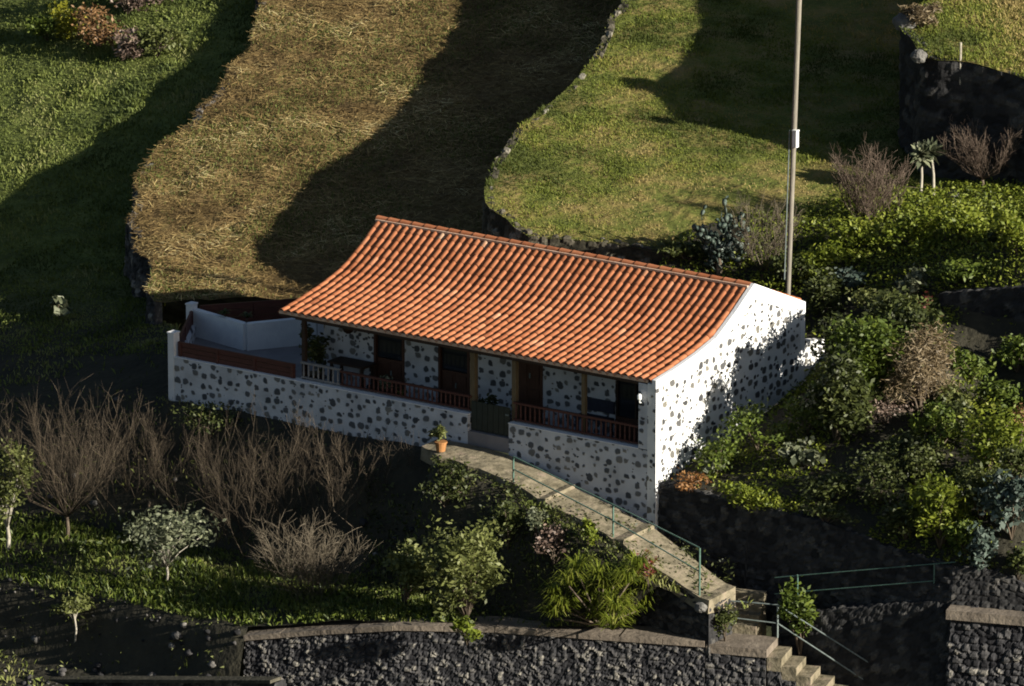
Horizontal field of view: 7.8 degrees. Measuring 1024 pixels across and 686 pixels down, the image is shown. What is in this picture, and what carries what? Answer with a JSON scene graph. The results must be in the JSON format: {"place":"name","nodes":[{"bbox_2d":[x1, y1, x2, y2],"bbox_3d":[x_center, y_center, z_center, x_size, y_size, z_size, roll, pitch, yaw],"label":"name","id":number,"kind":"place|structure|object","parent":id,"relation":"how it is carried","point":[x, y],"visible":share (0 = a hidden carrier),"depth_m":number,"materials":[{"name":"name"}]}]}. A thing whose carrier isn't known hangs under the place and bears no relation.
{"place":"outdoors","nodes":[
{"label":"outdoors","id":0,"kind":"place"},
{"bbox_2d":[193,337,323,377],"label":"terrace floor","id":1,"kind":"structure","parent":0,"point":[290,354],"depth_m":188.31,"materials":[{"name":"red tile"}]},
{"bbox_2d":[193,308,323,350],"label":"garden wall","id":2,"kind":"structure","parent":1,"relation":"on","point":[240,334],"depth_m":188.74,"materials":[{"name":"white paint"}]},
{"bbox_2d":[124,0,620,302],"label":"straw field","id":3,"kind":"structure","parent":0,"point":[253,59],"depth_m":201.80,"materials":[{"name":"plant"}]},
{"bbox_2d":[200,298,296,321],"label":"boarded fence","id":4,"kind":"object","parent":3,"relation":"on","point":[263,310],"visible":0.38,"depth_m":190.24,"materials":[{"name":"brown paint"}]},
{"bbox_2d":[134,0,620,301],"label":"field weeds","id":5,"kind":"object","parent":3,"relation":"on","point":[523,24],"visible":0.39,"depth_m":201.84,"materials":[{"name":"brown plant"}]},
{"bbox_2d":[481,0,671,264],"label":"terrace wall","id":6,"kind":"structure","parent":3,"relation":"on","point":[496,224],"depth_m":188.64,"materials":[{"name":"stone"}]},
{"bbox_2d":[0,0,754,685],"bbox_3d":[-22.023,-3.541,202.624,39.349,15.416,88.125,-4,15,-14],"label":"grassy slope","id":7,"kind":"structure","parent":0,"point":[150,652],"depth_m":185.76,"materials":[{"name":"green plant"}]},
{"bbox_2d":[0,430,45,550],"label":"tree","id":8,"kind":"object","parent":7,"relation":"on","point":[9,499],"visible":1,"depth_m":184.69,"materials":[{"name":"green plant"}]},
{"bbox_2d":[47,0,86,39],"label":"shrub","id":9,"kind":"object","parent":7,"relation":"on","point":[65,26],"visible":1,"depth_m":212.53,"materials":[{"name":"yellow plant"}]},
{"bbox_2d":[0,375,145,539],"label":"bare tree","id":10,"kind":"object","parent":7,"relation":"on","point":[63,508],"visible":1,"depth_m":185.19,"materials":[{"name":"brown plant"}]},
{"bbox_2d":[48,593,100,642],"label":"tree","id":11,"kind":"object","parent":7,"relation":"on","point":[76,603],"visible":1,"depth_m":181.31,"materials":[{"name":"green plant"}]},
{"bbox_2d":[69,2,125,46],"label":"shrub","id":12,"kind":"object","parent":7,"relation":"on","point":[97,35],"visible":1,"depth_m":211.67,"materials":[{"name":"orange plant"}]},
{"bbox_2d":[112,25,145,60],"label":"shrub","id":13,"kind":"object","parent":7,"relation":"on","point":[130,50],"visible":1,"depth_m":210.53,"materials":[{"name":"pink plant"}]},
{"bbox_2d":[46,381,222,513],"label":"bare tree","id":14,"kind":"object","parent":7,"relation":"on","point":[145,445],"visible":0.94,"depth_m":185.25,"materials":[{"name":"brown plant"}]},
{"bbox_2d":[122,21,192,56],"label":"shrub","id":15,"kind":"object","parent":7,"relation":"on","point":[165,34],"visible":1,"depth_m":210.44,"materials":[{"name":"green plant"}]},
{"bbox_2d":[47,675,285,685],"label":"retaining wall","id":16,"kind":"structure","parent":7,"relation":"on","point":[89,680],"depth_m":178.33,"materials":[{"name":"stone"}]},
{"bbox_2d":[117,502,226,581],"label":"tree","id":17,"kind":"object","parent":7,"relation":"on","point":[147,534],"visible":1,"depth_m":181.51,"materials":[{"name":"green plant"}]},
{"bbox_2d":[123,0,266,325],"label":"terrace wall","id":18,"kind":"structure","parent":7,"relation":"on","point":[137,270],"depth_m":196.06,"materials":[{"name":"stone"}]},
{"bbox_2d":[0,396,413,685],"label":"loose stones","id":19,"kind":"object","parent":7,"relation":"on","point":[177,635],"visible":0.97,"depth_m":180.86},
{"bbox_2d":[171,400,246,438],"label":"shrub","id":20,"kind":"object","parent":7,"relation":"on","point":[206,420],"visible":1,"depth_m":185.22,"materials":[{"name":"green plant"}]},
{"bbox_2d":[0,390,419,684],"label":"bank weeds","id":21,"kind":"object","parent":7,"relation":"on","point":[248,419],"visible":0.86,"depth_m":183.73,"materials":[{"name":"green plant"}]},
{"bbox_2d":[0,506,462,625],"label":"tall grass","id":22,"kind":"structure","parent":7,"relation":"on","point":[237,612],"depth_m":181.54,"materials":[{"name":"green plant"}]},
{"bbox_2d":[141,391,345,557],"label":"bare tree","id":23,"kind":"object","parent":7,"relation":"on","point":[248,466],"visible":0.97,"depth_m":183.02,"materials":[{"name":"brown plant"}]},
{"bbox_2d":[243,505,381,603],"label":"dry bush","id":24,"kind":"object","parent":7,"relation":"on","point":[311,555],"visible":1,"depth_m":179.70,"materials":[{"name":"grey plant"}]},
{"bbox_2d":[174,355,471,445],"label":"terrace wall","id":25,"kind":"structure","parent":7,"relation":"on","point":[345,409],"depth_m":183.97,"materials":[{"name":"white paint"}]},
{"bbox_2d":[178,341,295,378],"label":"boarded fence","id":26,"kind":"object","parent":25,"relation":"on","point":[239,360],"visible":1,"depth_m":185.33,"materials":[{"name":"brown paint"}]},
{"bbox_2d":[471,400,511,435],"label":"garden gate","id":27,"kind":"structure","parent":25,"relation":"attached to","point":[490,418],"depth_m":181.00,"materials":[{"name":"green wood"}]},
{"bbox_2d":[276,396,426,529],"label":"bare tree","id":28,"kind":"object","parent":7,"relation":"on","point":[346,462],"visible":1,"depth_m":182.01,"materials":[{"name":"brown plant"}]},
{"bbox_2d":[382,537,438,602],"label":"shrub","id":29,"kind":"object","parent":7,"relation":"on","point":[411,567],"visible":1,"depth_m":178.17,"materials":[{"name":"green plant"}]},
{"bbox_2d":[414,456,475,507],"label":"shrub","id":30,"kind":"object","parent":7,"relation":"on","point":[447,482],"visible":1,"depth_m":179.17,"materials":[{"name":"green plant"}]},
{"bbox_2d":[415,516,511,621],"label":"tall shrub","id":31,"kind":"object","parent":7,"relation":"on","point":[455,567],"visible":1,"depth_m":176.41,"materials":[{"name":"green plant"}]},
{"bbox_2d":[243,616,705,685],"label":"retaining wall","id":32,"kind":"structure","parent":7,"relation":"on","point":[506,651],"depth_m":176.87,"materials":[{"name":"grey stone"}]},
{"bbox_2d":[477,495,532,548],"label":"shrub","id":33,"kind":"object","parent":7,"relation":"on","point":[508,514],"visible":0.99,"depth_m":177.96,"materials":[{"name":"green plant"}]},
{"bbox_2d":[356,452,714,615],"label":"bank creepers","id":34,"kind":"object","parent":7,"relation":"on","point":[390,589],"visible":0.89,"depth_m":179.43,"materials":[{"name":"green plant"}]},
{"bbox_2d":[530,522,569,565],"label":"shrub","id":35,"kind":"object","parent":7,"relation":"on","point":[549,538],"visible":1,"depth_m":177.06,"materials":[{"name":"pink plant"}]},
{"bbox_2d":[454,470,734,613],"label":"bed plants","id":36,"kind":"object","parent":7,"relation":"on","point":[611,542],"visible":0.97,"depth_m":177.65,"materials":[{"name":"green plant"}]},
{"bbox_2d":[533,549,664,630],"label":"strappy plant","id":37,"kind":"object","parent":7,"relation":"on","point":[624,576],"visible":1,"depth_m":175.50,"materials":[{"name":"green plant"}]},
{"bbox_2d":[592,531,736,657],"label":"path wall","id":38,"kind":"structure","parent":7,"relation":"on","point":[673,613],"depth_m":175.77,"materials":[{"name":"stone"}]},
{"bbox_2d":[162,297,771,675],"bbox_3d":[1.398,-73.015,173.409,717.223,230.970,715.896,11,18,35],"label":"hillside","id":39,"kind":"structure","parent":0,"point":[174,312],"depth_m":211.13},
{"bbox_2d":[420,439,735,613],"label":"path","id":40,"kind":"structure","parent":0,"point":[483,460],"depth_m":178.20,"materials":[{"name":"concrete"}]},
{"bbox_2d":[512,456,700,595],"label":"handrail","id":41,"kind":"object","parent":40,"relation":"on","point":[613,521],"visible":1,"depth_m":176.80,"materials":[{"name":"green metal"}]},
{"bbox_2d":[484,0,992,252],"bbox_3d":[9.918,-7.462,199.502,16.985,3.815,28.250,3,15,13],"label":"green field","id":42,"kind":"structure","parent":0,"point":[686,216],"depth_m":195.00,"materials":[{"name":"green plant"}]},
{"bbox_2d":[897,3,1023,191],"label":"terrace wall","id":43,"kind":"structure","parent":42,"relation":"on","point":[933,94],"depth_m":191.25,"materials":[{"name":"stone"}]},
{"bbox_2d":[766,608,827,613],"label":"shaded yard","id":44,"kind":"structure","parent":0,"point":[773,610],"depth_m":176.82,"materials":[{"name":"soil"}]},
{"bbox_2d":[705,588,848,685],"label":"stone staircase","id":45,"kind":"structure","parent":44,"relation":"on","point":[748,653],"depth_m":175.33,"materials":[{"name":"stone"}]},
{"bbox_2d":[777,576,818,655],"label":"shrub","id":46,"kind":"object","parent":44,"relation":"on","point":[802,607],"visible":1,"depth_m":175.71,"materials":[{"name":"green plant"}]},
{"bbox_2d":[657,480,1023,662],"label":"retaining wall","id":47,"kind":"structure","parent":44,"relation":"on","point":[761,549],"depth_m":176.19,"materials":[{"name":"stone"}]},
{"bbox_2d":[710,479,797,512],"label":"hedge","id":48,"kind":"object","parent":47,"relation":"on","point":[744,492],"visible":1,"depth_m":176.87,"materials":[{"name":"green plant"}]},
{"bbox_2d":[799,500,860,522],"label":"creeper","id":49,"kind":"object","parent":47,"relation":"on","point":[830,510],"visible":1,"depth_m":175.80,"materials":[{"name":"green plant"}]},
{"bbox_2d":[771,600,949,685],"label":"retaining wall","id":50,"kind":"structure","parent":44,"relation":"on","point":[898,643],"depth_m":175.13,"materials":[{"name":"stone"}]},
{"bbox_2d":[946,604,1023,685],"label":"retaining wall","id":51,"kind":"structure","parent":44,"relation":"on","point":[985,646],"depth_m":173.63,"materials":[{"name":"grey stone"}]},
{"bbox_2d":[659,190,1023,581],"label":"garden bank","id":52,"kind":"structure","parent":0,"point":[982,334],"depth_m":179.75,"materials":[{"name":"green plant"}]},
{"bbox_2d":[278,215,824,529],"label":"cottage","id":53,"kind":"structure","parent":52,"relation":"on","point":[688,355],"depth_m":181.82,"materials":[{"name":"ceramic"}]},
{"bbox_2d":[298,323,330,381],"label":"potted plant","id":54,"kind":"object","parent":53,"relation":"on","point":[316,349],"visible":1,"depth_m":184.90,"materials":[{"name":"green plant"}]},
{"bbox_2d":[373,334,404,393],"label":"door","id":55,"kind":"structure","parent":53,"relation":"in","point":[387,347],"depth_m":184.47,"materials":[{"name":"brown wood"}]},
{"bbox_2d":[339,370,471,410],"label":"porch railing","id":56,"kind":"object","parent":53,"relation":"attached to","point":[405,384],"visible":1,"depth_m":182.45,"materials":[{"name":"brown paint"}]},
{"bbox_2d":[438,347,469,407],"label":"door","id":57,"kind":"structure","parent":53,"relation":"in","point":[450,359],"depth_m":183.39,"materials":[{"name":"brown wood"}]},
{"bbox_2d":[468,429,508,452],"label":"doorstep","id":58,"kind":"object","parent":53,"relation":"on","point":[494,442],"visible":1,"depth_m":181.06,"materials":[{"name":"grey concrete"}]},
{"bbox_2d":[519,362,542,422],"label":"door","id":59,"kind":"structure","parent":53,"relation":"in","point":[530,375],"depth_m":182.05,"materials":[{"name":"brown wood"}]},
{"bbox_2d":[513,401,637,443],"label":"porch railing","id":60,"kind":"object","parent":53,"relation":"attached to","point":[577,415],"visible":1,"depth_m":179.57,"materials":[{"name":"brown paint"}]},
{"bbox_2d":[508,421,646,522],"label":"terrace wall","id":61,"kind":"structure","parent":53,"relation":"attached to","point":[612,471],"depth_m":179.39,"materials":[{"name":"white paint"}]},
{"bbox_2d":[616,380,638,419],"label":"window","id":62,"kind":"structure","parent":53,"relation":"in","point":[627,403],"depth_m":180.46,"materials":[{"name":"black glass"}]},
{"bbox_2d":[649,239,707,261],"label":"shrub","id":63,"kind":"object","parent":52,"relation":"on","point":[673,250],"visible":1,"depth_m":186.99,"materials":[{"name":"green plant"}]},
{"bbox_2d":[691,425,745,477],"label":"shrub","id":64,"kind":"object","parent":52,"relation":"on","point":[718,452],"visible":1,"depth_m":178.52,"materials":[{"name":"green plant"}]},
{"bbox_2d":[691,195,749,274],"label":"prickly pear","id":65,"kind":"object","parent":52,"relation":"on","point":[718,249],"visible":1,"depth_m":186.53,"materials":[{"name":"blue plant"}]},
{"bbox_2d":[719,397,803,451],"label":"shrub","id":66,"kind":"object","parent":52,"relation":"on","point":[747,422],"visible":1,"depth_m":178.85,"materials":[{"name":"green plant"}]},
{"bbox_2d":[718,190,805,279],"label":"dry bush","id":67,"kind":"object","parent":52,"relation":"on","point":[777,210],"visible":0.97,"depth_m":186.20,"materials":[{"name":"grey plant"}]},
{"bbox_2d":[784,0,801,294],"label":"utility pole","id":68,"kind":"object","parent":52,"relation":"on","point":[794,137],"visible":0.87,"depth_m":183.66,"materials":[{"name":"grey wood"}]},
{"bbox_2d":[766,249,821,287],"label":"shrub","id":69,"kind":"object","parent":52,"relation":"on","point":[779,261],"visible":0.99,"depth_m":185.71,"materials":[{"name":"green plant"}]},
{"bbox_2d":[777,435,827,465],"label":"leafy plant","id":70,"kind":"object","parent":52,"relation":"on","point":[792,453],"visible":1,"depth_m":177.70,"materials":[{"name":"green plant"}]},
{"bbox_2d":[779,381,828,434],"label":"shrub","id":71,"kind":"object","parent":52,"relation":"on","point":[797,411],"visible":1,"depth_m":179.00,"materials":[{"name":"green plant"}]},
{"bbox_2d":[792,243,850,277],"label":"shrub","id":72,"kind":"object","parent":52,"relation":"on","point":[825,252],"visible":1,"depth_m":185.77,"materials":[{"name":"green plant"}]},
{"bbox_2d":[800,265,844,318],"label":"shrub","id":73,"kind":"object","parent":52,"relation":"on","point":[825,299],"visible":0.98,"depth_m":184.62,"materials":[{"name":"green plant"}]},
{"bbox_2d":[797,467,860,500],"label":"shrub","id":74,"kind":"object","parent":52,"relation":"on","point":[814,485],"visible":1,"depth_m":176.40,"materials":[{"name":"green plant"}]},
{"bbox_2d":[807,307,859,370],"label":"shrub","id":75,"kind":"object","parent":52,"relation":"on","point":[814,345],"visible":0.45,"depth_m":180.58,"materials":[{"name":"green plant"}]},
{"bbox_2d":[658,177,1023,571],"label":"shrubs","id":76,"kind":"object","parent":52,"relation":"on","point":[1017,204],"visible":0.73,"depth_m":185.54,"materials":[{"name":"green plant"}]},
{"bbox_2d":[803,332,882,442],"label":"shrub","id":77,"kind":"object","parent":52,"relation":"on","point":[839,394],"visible":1,"depth_m":177.90,"materials":[{"name":"green plant"}]},
{"bbox_2d":[824,215,885,257],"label":"shrub","id":78,"kind":"object","parent":52,"relation":"on","point":[850,240],"visible":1,"depth_m":186.27,"materials":[{"name":"green plant"}]},
{"bbox_2d":[819,309,923,395],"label":"shrub","id":79,"kind":"object","parent":52,"relation":"on","point":[869,339],"visible":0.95,"depth_m":178.66,"materials":[{"name":"green plant"}]},
{"bbox_2d":[826,131,916,221],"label":"bare bush","id":80,"kind":"object","parent":52,"relation":"on","point":[867,190],"visible":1,"depth_m":188.09,"materials":[{"name":"brown plant"}]},
{"bbox_2d":[841,443,914,506],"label":"shrub","id":81,"kind":"object","parent":52,"relation":"on","point":[879,475],"visible":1,"depth_m":175.89,"materials":[{"name":"green plant"}]},
{"bbox_2d":[857,285,949,347],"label":"shrub","id":82,"kind":"object","parent":52,"relation":"on","point":[907,312],"visible":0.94,"depth_m":180.16,"materials":[{"name":"green plant"}]},
{"bbox_2d":[873,489,933,539],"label":"shrub","id":83,"kind":"object","parent":52,"relation":"on","point":[893,522],"visible":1,"depth_m":174.69,"materials":[{"name":"green plant"}]},
{"bbox_2d":[879,429,930,467],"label":"shrub","id":84,"kind":"object","parent":52,"relation":"on","point":[900,443],"visible":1,"depth_m":177.03,"materials":[{"name":"green plant"}]},
{"bbox_2d":[872,207,946,249],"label":"shrub","id":85,"kind":"object","parent":52,"relation":"on","point":[909,223],"visible":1,"depth_m":185.75,"materials":[{"name":"green plant"}]},
{"bbox_2d":[879,315,959,414],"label":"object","id":86,"kind":"object","parent":52,"relation":"on","point":[926,354],"visible":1,"depth_m":178.54,"materials":[{"name":"brown plant"}]},
{"bbox_2d":[883,436,957,488],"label":"shrub","id":87,"kind":"object","parent":52,"relation":"on","point":[929,461],"visible":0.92,"depth_m":176.16,"materials":[{"name":"green plant"}]},
{"bbox_2d":[908,397,963,456],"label":"shrub","id":88,"kind":"object","parent":52,"relation":"on","point":[934,414],"visible":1,"depth_m":177.31,"materials":[{"name":"green plant"}]},
{"bbox_2d":[899,467,975,548],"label":"shrub","id":89,"kind":"object","parent":52,"relation":"on","point":[941,510],"visible":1,"depth_m":174.17,"materials":[{"name":"green plant"}]},
{"bbox_2d":[940,516,982,555],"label":"shrub","id":90,"kind":"object","parent":52,"relation":"on","point":[958,535],"visible":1,"depth_m":173.82,"materials":[{"name":"green plant"}]},
{"bbox_2d":[936,200,996,243],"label":"shrub","id":91,"kind":"object","parent":52,"relation":"on","point":[973,227],"visible":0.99,"depth_m":185.06,"materials":[{"name":"green plant"}]},
{"bbox_2d":[925,253,1007,283],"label":"shrub","id":92,"kind":"object","parent":52,"relation":"on","point":[954,270],"visible":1,"depth_m":183.08,"materials":[{"name":"green plant"}]},
{"bbox_2d":[946,348,996,381],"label":"shrub","id":93,"kind":"object","parent":52,"relation":"on","point":[973,364],"visible":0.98,"depth_m":180.34,"materials":[{"name":"green plant"}]},
{"bbox_2d":[939,460,1009,519],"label":"shrub","id":94,"kind":"object","parent":52,"relation":"on","point":[970,482],"visible":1,"depth_m":174.44,"materials":[{"name":"green plant"}]},
{"bbox_2d":[958,521,999,571],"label":"shrub","id":95,"kind":"object","parent":52,"relation":"on","point":[983,545],"visible":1,"depth_m":173.57,"materials":[{"name":"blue plant"}]},
{"bbox_2d":[935,115,1023,191],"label":"bare tree","id":96,"kind":"object","parent":52,"relation":"on","point":[979,149],"visible":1,"depth_m":190.29,"materials":[{"name":"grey plant"}]},
{"bbox_2d":[939,284,1023,321],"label":"terrace wall","id":97,"kind":"structure","parent":52,"relation":"on","point":[1000,301],"depth_m":182.25,"materials":[{"name":"stone"}]},
{"bbox_2d":[950,389,1023,471],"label":"shrub","id":98,"kind":"object","parent":52,"relation":"on","point":[985,448],"visible":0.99,"depth_m":175.83,"materials":[{"name":"green plant"}]},
{"bbox_2d":[970,375,1023,413],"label":"shrub","id":99,"kind":"object","parent":52,"relation":"on","point":[1008,399],"visible":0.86,"depth_m":178.91,"materials":[{"name":"green plant"}]},
{"bbox_2d":[972,469,1023,539],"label":"shrub","id":100,"kind":"object","parent":52,"relation":"on","point":[1010,495],"visible":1,"depth_m":173.63,"materials":[{"name":"blue plant"}]},
{"bbox_2d":[988,202,1023,254],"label":"shrub","id":101,"kind":"object","parent":52,"relation":"on","point":[1008,227],"visible":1,"depth_m":182.92,"materials":[{"name":"green plant"}]},
{"bbox_2d":[991,333,1023,372],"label":"shrub","id":102,"kind":"object","parent":52,"relation":"on","point":[1010,354],"visible":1,"depth_m":180.69,"materials":[{"name":"green plant"}]},
{"bbox_2d":[992,440,1023,478],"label":"shrub","id":103,"kind":"object","parent":52,"relation":"on","point":[1014,460],"visible":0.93,"depth_m":175.09,"materials":[{"name":"green plant"}]},
{"bbox_2d":[899,0,1023,77],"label":"field","id":104,"kind":"structure","parent":0,"point":[1000,43],"depth_m":192.81,"materials":[{"name":"green plant"}]},
{"bbox_2d":[897,0,943,27],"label":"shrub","id":105,"kind":"object","parent":104,"relation":"on","point":[919,14],"visible":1,"depth_m":192.91,"materials":[{"name":"beige plant"}]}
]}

